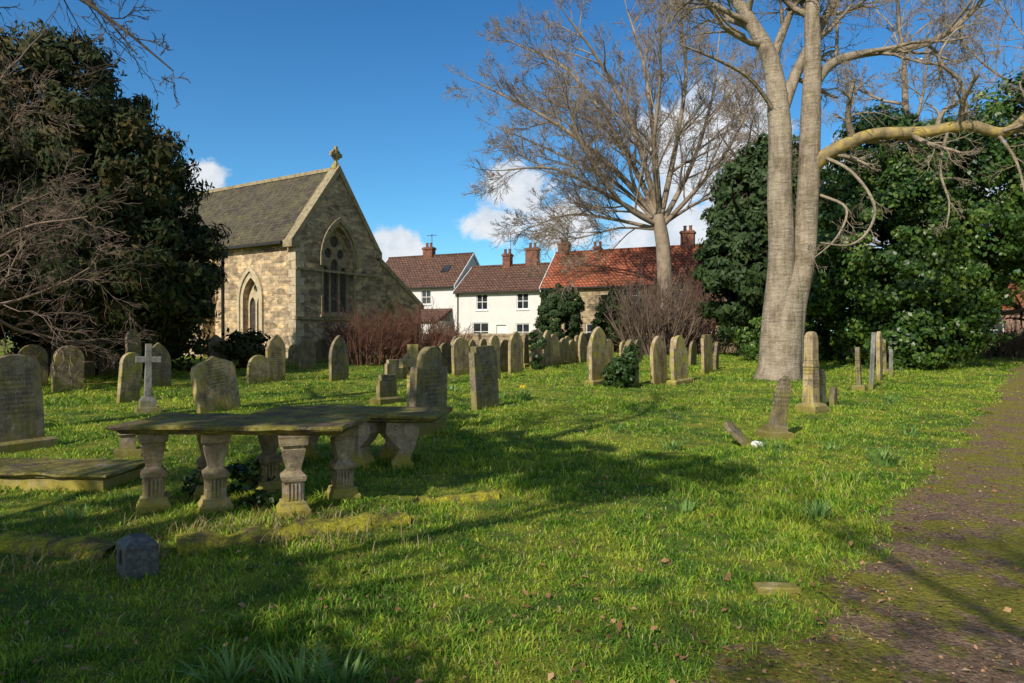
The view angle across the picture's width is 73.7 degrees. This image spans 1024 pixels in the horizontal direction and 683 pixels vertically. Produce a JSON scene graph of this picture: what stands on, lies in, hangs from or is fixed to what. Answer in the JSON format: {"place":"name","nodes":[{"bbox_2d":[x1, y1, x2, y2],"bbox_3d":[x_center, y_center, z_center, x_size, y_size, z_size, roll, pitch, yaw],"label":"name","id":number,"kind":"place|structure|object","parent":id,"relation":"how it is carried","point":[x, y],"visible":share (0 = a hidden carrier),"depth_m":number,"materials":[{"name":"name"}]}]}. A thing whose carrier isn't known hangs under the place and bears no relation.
{"place":"outdoors","nodes":[
{"label":"outdoors","id":0,"kind":"place"},
{"bbox_2d":[0,337,1023,682],"bbox_3d":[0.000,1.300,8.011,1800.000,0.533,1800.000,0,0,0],"label":"ground","id":1,"kind":"structure","parent":0,"point":[522,545],"depth_m":5.35,"materials":[{"name":"green plant"}]},
{"bbox_2d":[0,354,56,453],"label":"headstone","id":2,"kind":"object","parent":1,"relation":"on","point":[22,427],"visible":0.91,"depth_m":9.52,"materials":[{"name":"stone"}]},
{"bbox_2d":[18,344,47,385],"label":"headstone","id":3,"kind":"object","parent":1,"relation":"on","point":[33,351],"visible":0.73,"depth_m":19.20,"materials":[{"name":"stone"}]},
{"bbox_2d":[0,100,67,351],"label":"bare tree","id":4,"kind":"object","parent":1,"relation":"on","point":[12,311],"visible":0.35,"depth_m":18.77,"materials":[{"name":"plant"}]},
{"bbox_2d":[0,530,115,559],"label":"mossy grave kerb","id":5,"kind":"structure","parent":1,"relation":"on","point":[70,545],"depth_m":4.98,"materials":[{"name":"stone"}]},
{"bbox_2d":[51,346,84,392],"bbox_3d":[-11.598,0.858,17.839,0.140,1.492,0.718,-2,-4,34],"label":"headstone","id":6,"kind":"object","parent":1,"relation":"on","point":[58,377],"visible":0.76,"depth_m":17.77,"materials":[{"name":"stone"}]},
{"bbox_2d":[37,503,99,526],"bbox_3d":[-3.802,1.476,5.824,0.446,0.147,0.477,0,1,29],"label":"daffodil clump","id":7,"kind":"object","parent":1,"relation":"on","point":[70,515],"visible":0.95,"depth_m":5.85,"materials":[{"name":"green plant"}]},
{"bbox_2d":[0,458,144,490],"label":"ledger tomb","id":8,"kind":"object","parent":1,"relation":"on","point":[86,474],"visible":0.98,"depth_m":7.15,"materials":[{"name":"stone"}]},
{"bbox_2d":[0,13,165,388],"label":"bare tree","id":9,"kind":"object","parent":1,"relation":"on","point":[30,237],"visible":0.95,"depth_m":15.96,"materials":[{"name":"brown plant"}]},
{"bbox_2d":[80,349,94,377],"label":"headstone","id":10,"kind":"object","parent":1,"relation":"on","point":[89,368],"visible":0.36,"depth_m":21.60,"materials":[{"name":"stone"}]},
{"bbox_2d":[0,0,190,161],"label":"bare tree","id":11,"kind":"object","parent":1,"relation":"on","point":[90,4],"visible":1,"depth_m":9.37,"materials":[{"name":"brown plant"}]},
{"bbox_2d":[95,344,118,374],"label":"headstone","id":12,"kind":"object","parent":1,"relation":"on","point":[110,371],"visible":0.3,"depth_m":22.83,"materials":[{"name":"stone"}]},
{"bbox_2d":[0,18,233,377],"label":"yew tree","id":13,"kind":"object","parent":1,"relation":"on","point":[110,137],"visible":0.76,"depth_m":20.30,"materials":[{"name":"green plant"}]},
{"bbox_2d":[113,433,141,458],"bbox_3d":[-5.102,1.411,9.063,0.320,0.430,0.260,0,1,-29],"label":"broken pedestal","id":14,"kind":"object","parent":1,"relation":"on","point":[128,448],"visible":0.63,"depth_m":8.98,"materials":[{"name":"stone"}]},
{"bbox_2d":[116,352,142,402],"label":"headstone","id":15,"kind":"object","parent":1,"relation":"on","point":[129,380],"visible":0.77,"depth_m":15.48,"materials":[{"name":"stone"}]},
{"bbox_2d":[125,329,142,383],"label":"headstone","id":16,"kind":"object","parent":1,"relation":"on","point":[131,348],"visible":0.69,"depth_m":19.60,"materials":[{"name":"stone"}]},
{"bbox_2d":[116,532,158,581],"bbox_3d":[-2.530,1.486,4.604,0.207,0.362,0.240,0,1,-42],"label":"granite vase block","id":17,"kind":"object","parent":1,"relation":"on","point":[137,553],"depth_m":4.53,"materials":[{"name":"grey stone"}]},
{"bbox_2d":[5,313,270,371],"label":"dark shrubs","id":18,"kind":"object","parent":1,"relation":"on","point":[240,341],"visible":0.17,"depth_m":25.06,"materials":[{"name":"green plant"}]},
{"bbox_2d":[134,344,161,413],"bbox_3d":[-7.361,0.840,13.815,0.460,1.587,0.400,1,0,-35],"label":"cross headstone","id":19,"kind":"object","parent":1,"relation":"on","point":[147,402],"visible":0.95,"depth_m":13.75,"materials":[{"name":"grey stone"}]},
{"bbox_2d":[152,343,171,385],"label":"headstone","id":20,"kind":"object","parent":1,"relation":"on","point":[161,374],"visible":0.58,"depth_m":19.24,"materials":[{"name":"stone"}]},
{"bbox_2d":[190,356,240,412],"bbox_3d":[-6.069,1.013,14.016,0.140,1.441,0.950,-5,4,32],"label":"headstone","id":21,"kind":"object","parent":1,"relation":"on","point":[214,383],"visible":0.89,"depth_m":13.92,"materials":[{"name":"stone"}]},
{"bbox_2d":[207,335,225,359],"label":"headstone","id":22,"kind":"object","parent":1,"relation":"on","point":[214,339],"visible":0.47,"depth_m":25.38,"materials":[{"name":"stone"}]},
{"bbox_2d":[164,638,279,682],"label":"daffodil clump","id":23,"kind":"object","parent":1,"relation":"on","point":[228,668],"visible":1,"depth_m":3.17,"materials":[{"name":"green plant"}]},
{"bbox_2d":[181,458,281,509],"bbox_3d":[-2.567,1.411,6.666,1.357,0.461,0.740,0,1,28],"label":"ivy plant","id":24,"kind":"object","parent":1,"relation":"on","point":[261,498],"visible":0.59,"depth_m":6.71,"materials":[{"name":"green plant"}]},
{"bbox_2d":[105,412,369,518],"bbox_3d":[-2.499,1.185,6.539,2.128,0.924,1.230,0,0,3],"label":"table tomb","id":25,"kind":"object","parent":1,"relation":"on","point":[288,434],"visible":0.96,"depth_m":6.16,"materials":[{"name":"stone"}]},
{"bbox_2d":[0,442,512,581],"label":"dry grass","id":26,"kind":"structure","parent":1,"relation":"on","point":[15,560],"depth_m":5.41,"materials":[{"name":"plant"}]},
{"bbox_2d":[246,355,269,384],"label":"headstone","id":27,"kind":"object","parent":1,"relation":"on","point":[258,368],"visible":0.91,"depth_m":19.82,"materials":[{"name":"stone"}]},
{"bbox_2d":[265,334,285,381],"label":"headstone","id":28,"kind":"object","parent":1,"relation":"on","point":[275,354],"visible":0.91,"depth_m":20.67,"materials":[{"name":"stone"}]},
{"bbox_2d":[288,344,298,364],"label":"headstone","id":29,"kind":"object","parent":1,"relation":"on","point":[293,354],"visible":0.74,"depth_m":27.57,"materials":[{"name":"stone"}]},
{"bbox_2d":[177,512,410,556],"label":"mossy grave kerb","id":30,"kind":"structure","parent":1,"relation":"on","point":[198,541],"depth_m":5.36,"materials":[{"name":"stone"}]},
{"bbox_2d":[175,146,423,358],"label":"stone church","id":31,"kind":"structure","parent":1,"relation":"on","point":[304,250],"depth_m":35.30,"materials":[{"name":"stone"}]},
{"bbox_2d":[259,634,349,682],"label":"daffodil clump","id":32,"kind":"object","parent":1,"relation":"on","point":[299,670],"visible":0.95,"depth_m":3.13,"materials":[{"name":"green plant"}]},
{"bbox_2d":[298,339,315,369],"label":"headstone","id":33,"kind":"object","parent":1,"relation":"on","point":[306,354],"visible":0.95,"depth_m":25.43,"materials":[{"name":"stone"}]},
{"bbox_2d":[314,339,328,362],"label":"headstone","id":34,"kind":"object","parent":1,"relation":"on","point":[321,357],"visible":0.49,"depth_m":29.39,"materials":[{"name":"stone"}]},
{"bbox_2d":[289,639,383,682],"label":"daffodil clump","id":35,"kind":"object","parent":1,"relation":"on","point":[329,676],"visible":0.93,"depth_m":3.14,"materials":[{"name":"green plant"}]},
{"bbox_2d":[329,335,348,380],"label":"headstone","id":36,"kind":"object","parent":1,"relation":"on","point":[338,361],"visible":0.9,"depth_m":20.75,"materials":[{"name":"stone"}]},
{"bbox_2d":[251,405,452,469],"bbox_3d":[-1.979,1.240,8.608,2.330,0.780,1.028,0,0,6],"label":"table tomb","id":37,"kind":"object","parent":1,"relation":"on","point":[396,428],"visible":0.69,"depth_m":8.22,"materials":[{"name":"stone"}]},
{"bbox_2d":[313,295,425,365],"bbox_3d":[-5.595,-0.443,28.067,4.736,2.954,3.495,0,0,0],"label":"brown twig thicket","id":38,"kind":"object","parent":1,"relation":"on","point":[365,334],"visible":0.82,"depth_m":27.49,"materials":[{"name":"brown plant"}]},
{"bbox_2d":[369,374,402,404],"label":"headstone","id":39,"kind":"object","parent":1,"relation":"on","point":[386,388],"visible":0.77,"depth_m":15.09,"materials":[{"name":"stone"}]},
{"bbox_2d":[385,359,402,379],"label":"headstone","id":40,"kind":"object","parent":1,"relation":"on","point":[391,366],"visible":0.51,"depth_m":21.06,"materials":[{"name":"stone"}]},
{"bbox_2d":[399,344,418,406],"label":"cross headstone","id":41,"kind":"object","parent":1,"relation":"on","point":[407,361],"visible":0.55,"depth_m":11.77,"materials":[{"name":"stone"}]},
{"bbox_2d":[370,293,475,361],"bbox_3d":[-3.868,-0.515,28.489,4.773,3.092,3.630,0,0,0],"label":"brown twig thicket","id":42,"kind":"object","parent":1,"relation":"on","point":[434,331],"visible":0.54,"depth_m":28.10,"materials":[{"name":"plant"}]},
{"bbox_2d":[409,346,447,436],"bbox_3d":[-1.341,0.939,10.994,0.140,1.720,0.791,2,1,32],"label":"headstone","id":43,"kind":"object","parent":1,"relation":"on","point":[428,378],"visible":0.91,"depth_m":10.89,"materials":[{"name":"stone"}]},
{"bbox_2d":[385,235,479,333],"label":"white cottage","id":44,"kind":"structure","parent":1,"relation":"on","point":[431,273],"depth_m":59.85,"materials":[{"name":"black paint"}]},
{"bbox_2d":[439,342,451,372],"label":"headstone","id":45,"kind":"object","parent":1,"relation":"on","point":[445,348],"visible":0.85,"depth_m":23.52,"materials":[{"name":"stone"}]},
{"bbox_2d":[416,489,499,504],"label":"mossy grave kerb","id":46,"kind":"structure","parent":1,"relation":"on","point":[481,495],"depth_m":6.70,"materials":[{"name":"stone"}]},
{"bbox_2d":[451,337,469,375],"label":"headstone","id":47,"kind":"object","parent":1,"relation":"on","point":[460,355],"visible":0.88,"depth_m":22.76,"materials":[{"name":"stone"}]},
{"bbox_2d":[468,345,498,410],"bbox_3d":[-0.581,0.905,14.467,0.140,1.628,0.950,-3,1,28],"label":"headstone","id":48,"kind":"object","parent":1,"relation":"on","point":[483,372],"visible":0.82,"depth_m":14.31,"materials":[{"name":"stone"}]},
{"bbox_2d":[488,335,500,378],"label":"headstone","id":49,"kind":"object","parent":1,"relation":"on","point":[494,340],"visible":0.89,"depth_m":21.25,"materials":[{"name":"stone"}]},
{"bbox_2d":[453,240,550,332],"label":"white cottage","id":50,"kind":"structure","parent":1,"relation":"on","point":[504,297],"depth_m":56.22,"materials":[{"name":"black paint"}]},
{"bbox_2d":[500,339,508,371],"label":"headstone","id":51,"kind":"object","parent":1,"relation":"on","point":[503,355],"visible":0.56,"depth_m":24.28,"materials":[{"name":"stone"}]},
{"bbox_2d":[0,371,1023,682],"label":"fallen leaves","id":52,"kind":"object","parent":1,"relation":"on","point":[620,625],"visible":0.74,"depth_m":3.99,"materials":[{"name":"brown plant"}]},
{"bbox_2d":[508,331,522,373],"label":"headstone","id":53,"kind":"object","parent":1,"relation":"on","point":[515,353],"visible":0.93,"depth_m":23.66,"materials":[{"name":"stone"}]},
{"bbox_2d":[510,385,532,399],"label":"daffodil clump","id":54,"kind":"object","parent":1,"relation":"on","point":[522,396],"visible":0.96,"depth_m":16.16,"materials":[{"name":"green plant"}]},
{"bbox_2d":[522,334,529,367],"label":"headstone","id":55,"kind":"object","parent":1,"relation":"on","point":[525,338],"visible":0.38,"depth_m":26.61,"materials":[{"name":"stone"}]},
{"bbox_2d":[529,329,542,368],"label":"headstone","id":56,"kind":"object","parent":1,"relation":"on","point":[537,351],"visible":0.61,"depth_m":26.23,"materials":[{"name":"stone"}]},
{"bbox_2d":[527,332,546,369],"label":"ivy on headstone","id":57,"kind":"object","parent":1,"relation":"on","point":[534,363],"visible":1,"depth_m":25.44,"materials":[{"name":"green plant"}]},
{"bbox_2d":[543,330,552,366],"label":"headstone","id":58,"kind":"object","parent":1,"relation":"on","point":[548,355],"visible":0.75,"depth_m":26.85,"materials":[{"name":"stone"}]},
{"bbox_2d":[551,334,559,365],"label":"headstone","id":59,"kind":"object","parent":1,"relation":"on","point":[556,352],"visible":0.61,"depth_m":27.66,"materials":[{"name":"stone"}]},
{"bbox_2d":[533,283,584,340],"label":"yew bush","id":60,"kind":"object","parent":1,"relation":"on","point":[559,311],"visible":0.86,"depth_m":43.21,"materials":[{"name":"green plant"}]},
{"bbox_2d":[559,338,571,364],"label":"headstone","id":61,"kind":"object","parent":1,"relation":"on","point":[564,349],"visible":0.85,"depth_m":28.38,"materials":[{"name":"stone"}]},
{"bbox_2d":[569,340,577,362],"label":"headstone","id":62,"kind":"object","parent":1,"relation":"on","point":[573,352],"visible":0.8,"depth_m":29.41,"materials":[{"name":"stone"}]},
{"bbox_2d":[578,332,586,362],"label":"headstone","id":63,"kind":"object","parent":1,"relation":"on","point":[582,349],"visible":0.82,"depth_m":29.87,"materials":[{"name":"stone"}]},
{"bbox_2d":[584,327,607,385],"bbox_3d":[2.506,0.554,19.763,0.310,1.968,1.136,0,1,38],"label":"headstone","id":64,"kind":"object","parent":1,"relation":"on","point":[598,352],"visible":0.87,"depth_m":19.60,"materials":[{"name":"stone"}]},
{"bbox_2d":[607,339,613,364],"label":"headstone","id":65,"kind":"object","parent":1,"relation":"on","point":[610,349],"visible":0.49,"depth_m":25.41,"materials":[{"name":"stone"}]},
{"bbox_2d":[590,290,631,350],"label":"yew bush","id":66,"kind":"object","parent":1,"relation":"on","point":[599,315],"visible":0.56,"depth_m":43.49,"materials":[{"name":"green plant"}]},
{"bbox_2d":[439,0,795,346],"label":"bare tree","id":67,"kind":"object","parent":1,"relation":"on","point":[656,216],"visible":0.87,"depth_m":40.82,"materials":[{"name":"grey plant"}]},
{"bbox_2d":[600,342,640,387],"bbox_3d":[3.007,0.711,18.890,1.156,1.401,0.761,0,0,0],"label":"ivy on headstone","id":68,"kind":"object","parent":1,"relation":"on","point":[611,373],"visible":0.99,"depth_m":18.78,"materials":[{"name":"green plant"}]},
{"bbox_2d":[621,339,638,386],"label":"headstone","id":69,"kind":"object","parent":1,"relation":"on","point":[628,342],"visible":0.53,"depth_m":19.39,"materials":[{"name":"stone"}]},
{"bbox_2d":[539,225,732,332],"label":"stone cottage","id":70,"kind":"structure","parent":1,"relation":"on","point":[591,289],"depth_m":52.41,"materials":[{"name":"tile"}]},
{"bbox_2d":[650,336,667,384],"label":"headstone","id":71,"kind":"object","parent":1,"relation":"on","point":[658,365],"visible":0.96,"depth_m":19.98,"materials":[{"name":"stone"}]},
{"bbox_2d":[601,260,723,354],"bbox_3d":[8.989,-2.116,39.808,7.461,5.942,7.260,0,0,0],"label":"twiggy shrub","id":72,"kind":"object","parent":1,"relation":"on","point":[660,324],"visible":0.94,"depth_m":39.23,"materials":[{"name":"brown plant"}]},
{"bbox_2d":[666,335,692,384],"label":"headstone","id":73,"kind":"object","parent":1,"relation":"on","point":[679,361],"visible":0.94,"depth_m":19.92,"materials":[{"name":"stone"}]},
{"bbox_2d":[639,266,726,353],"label":"twiggy shrub","id":74,"kind":"object","parent":1,"relation":"on","point":[712,333],"visible":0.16,"depth_m":42.42,"materials":[{"name":"plant"}]},
{"bbox_2d":[671,498,695,513],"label":"daffodil clump","id":75,"kind":"object","parent":1,"relation":"on","point":[683,506],"visible":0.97,"depth_m":6.30,"materials":[{"name":"green plant"}]},
{"bbox_2d":[688,341,696,364],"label":"headstone","id":76,"kind":"object","parent":1,"relation":"on","point":[692,357],"visible":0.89,"depth_m":27.42,"materials":[{"name":"stone"}]},
{"bbox_2d":[701,334,712,373],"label":"headstone","id":77,"kind":"object","parent":1,"relation":"on","point":[706,355],"visible":0.82,"depth_m":23.51,"materials":[{"name":"stone"}]},
{"bbox_2d":[713,342,718,369],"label":"headstone","id":78,"kind":"object","parent":1,"relation":"on","point":[716,357],"visible":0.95,"depth_m":25.31,"materials":[{"name":"stone"}]},
{"bbox_2d":[425,333,1021,352],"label":"boundary wall","id":79,"kind":"structure","parent":1,"relation":"on","point":[476,337],"depth_m":45.85,"materials":[{"name":"stone"}]},
{"bbox_2d":[724,420,751,447],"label":"fallen headstone","id":80,"kind":"object","parent":1,"relation":"on","point":[736,434],"visible":0.84,"depth_m":9.82,"materials":[{"name":"stone"}]},
{"bbox_2d":[749,436,795,452],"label":"daffodil clump","id":81,"kind":"object","parent":1,"relation":"on","point":[776,447],"visible":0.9,"depth_m":9.49,"materials":[{"name":"green plant"}]},
{"bbox_2d":[690,113,855,355],"bbox_3d":[14.223,-5.449,36.914,9.101,13.122,6.209,0,0,0],"label":"conifer tree","id":82,"kind":"object","parent":1,"relation":"on","point":[737,279],"visible":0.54,"depth_m":35.71,"materials":[{"name":"green plant"}]},
{"bbox_2d":[755,375,793,439],"bbox_3d":[4.114,1.121,10.671,0.460,1.188,0.340,2,0,-8],"label":"leaning headstone","id":83,"kind":"object","parent":1,"relation":"on","point":[775,427],"visible":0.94,"depth_m":10.62,"materials":[{"name":"stone"}]},
{"bbox_2d":[753,582,800,594],"bbox_3d":[1.650,1.550,4.259,0.260,0.065,0.100,0,0,3],"label":"memorial plaque","id":84,"kind":"object","parent":1,"relation":"on","point":[775,587],"visible":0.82,"depth_m":4.21,"materials":[{"name":"stone"}]},
{"bbox_2d":[686,25,888,249],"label":"bare tree","id":85,"kind":"object","parent":1,"relation":"on","point":[746,94],"visible":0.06,"depth_m":40.81,"materials":[{"name":"plant"}]},
{"bbox_2d":[795,331,826,413],"bbox_3d":[6.032,0.713,13.770,0.504,1.833,0.425,0,1,-40],"label":"pillar headstone","id":86,"kind":"object","parent":1,"relation":"on","point":[811,399],"visible":0.91,"depth_m":13.68,"materials":[{"name":"stone"}]},
{"bbox_2d":[790,496,847,521],"bbox_3d":[2.658,1.467,5.960,0.464,0.182,0.457,0,0,-13],"label":"daffodil clump","id":87,"kind":"object","parent":1,"relation":"on","point":[816,510],"visible":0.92,"depth_m":5.97,"materials":[{"name":"green plant"}]},
{"bbox_2d":[819,369,825,403],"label":"headstone","id":88,"kind":"object","parent":1,"relation":"on","point":[822,383],"visible":0.53,"depth_m":14.25,"materials":[{"name":"stone"}]},
{"bbox_2d":[829,387,837,405],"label":"headstone","id":89,"kind":"object","parent":1,"relation":"on","point":[833,393],"visible":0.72,"depth_m":14.90,"materials":[{"name":"stone"}]},
{"bbox_2d":[647,0,1023,380],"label":"sycamore tree","id":90,"kind":"object","parent":1,"relation":"on","point":[792,249],"visible":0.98,"depth_m":21.14,"materials":[{"name":"grey plant"}]},
{"bbox_2d":[852,347,866,390],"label":"headstone","id":91,"kind":"object","parent":1,"relation":"on","point":[859,386],"visible":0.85,"depth_m":18.02,"materials":[{"name":"stone"}]},
{"bbox_2d":[869,332,875,389],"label":"headstone","id":92,"kind":"object","parent":1,"relation":"on","point":[872,360],"visible":0.93,"depth_m":18.20,"materials":[{"name":"grey stone"}]},
{"bbox_2d":[730,315,1023,370],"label":"laurel shrubs","id":93,"kind":"object","parent":1,"relation":"on","point":[929,341],"visible":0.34,"depth_m":25.19,"materials":[{"name":"green plant"}]},
{"bbox_2d":[876,331,882,380],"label":"headstone","id":94,"kind":"object","parent":1,"relation":"on","point":[879,366],"visible":0.88,"depth_m":20.93,"materials":[{"name":"stone"}]},
{"bbox_2d":[882,339,888,373],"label":"headstone","id":95,"kind":"object","parent":1,"relation":"on","point":[885,369],"visible":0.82,"depth_m":23.50,"materials":[{"name":"stone"}]},
{"bbox_2d":[860,445,915,466],"bbox_3d":[4.612,1.400,8.444,0.753,0.262,0.688,0,0,0],"label":"daffodil clump","id":96,"kind":"object","parent":1,"relation":"on","point":[884,459],"visible":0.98,"depth_m":8.42,"materials":[{"name":"green plant"}]},
{"bbox_2d":[765,0,1023,295],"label":"bare tree","id":97,"kind":"object","parent":1,"relation":"on","point":[904,103],"visible":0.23,"depth_m":34.74,"materials":[{"name":"grey plant"}]},
{"bbox_2d":[805,235,1009,360],"bbox_3d":[17.755,-2.258,31.827,11.768,7.443,5.031,0,0,0],"label":"holly tree","id":98,"kind":"object","parent":1,"relation":"on","point":[829,352],"visible":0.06,"depth_m":31.07,"materials":[{"name":"green plant"}]},
{"bbox_2d":[896,424,927,436],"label":"daffodil clump","id":99,"kind":"object","parent":1,"relation":"on","point":[913,432],"visible":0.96,"depth_m":10.76,"materials":[{"name":"green plant"}]},
{"bbox_2d":[806,67,1023,368],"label":"holly tree","id":100,"kind":"object","parent":1,"relation":"on","point":[928,277],"visible":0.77,"depth_m":26.07,"materials":[{"name":"green plant"}]},
{"bbox_2d":[918,0,1023,232],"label":"bare tree","id":101,"kind":"object","parent":1,"relation":"on","point":[987,21],"visible":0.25,"depth_m":34.14,"materials":[{"name":"grey plant"}]},
{"bbox_2d":[978,319,1023,359],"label":"twiggy shrub","id":102,"kind":"object","parent":1,"relation":"on","point":[1019,344],"visible":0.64,"depth_m":32.98,"materials":[{"name":"plant"}]},
{"bbox_2d":[984,311,1023,332],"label":"walls","id":103,"kind":"structure","parent":1,"relation":"on","point":[1016,323],"depth_m":51.41,"materials":[{"name":"brick"}]},
{"bbox_2d":[1001,283,1023,309],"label":"tiled roof","id":104,"kind":"structure","parent":103,"relation":"on","point":[1018,297],"depth_m":52.17,"materials":[{"name":"tile"}]},
{"bbox_2d":[0,0,1023,336],"label":"sky","id":105,"kind":"structure","parent":0,"point":[276,85],"materials":[{"name":"blue"}]},
{"bbox_2d":[690,360,1023,682],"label":"path","id":106,"kind":"structure","parent":0,"point":[932,664],"depth_m":4.24,"materials":[{"name":"brown soil"}]},
{"bbox_2d":[707,376,1023,682],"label":"leaf litter","id":107,"kind":"object","parent":106,"relation":"on","point":[874,669],"visible":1,"depth_m":4.14,"materials":[{"name":"brown plant"}]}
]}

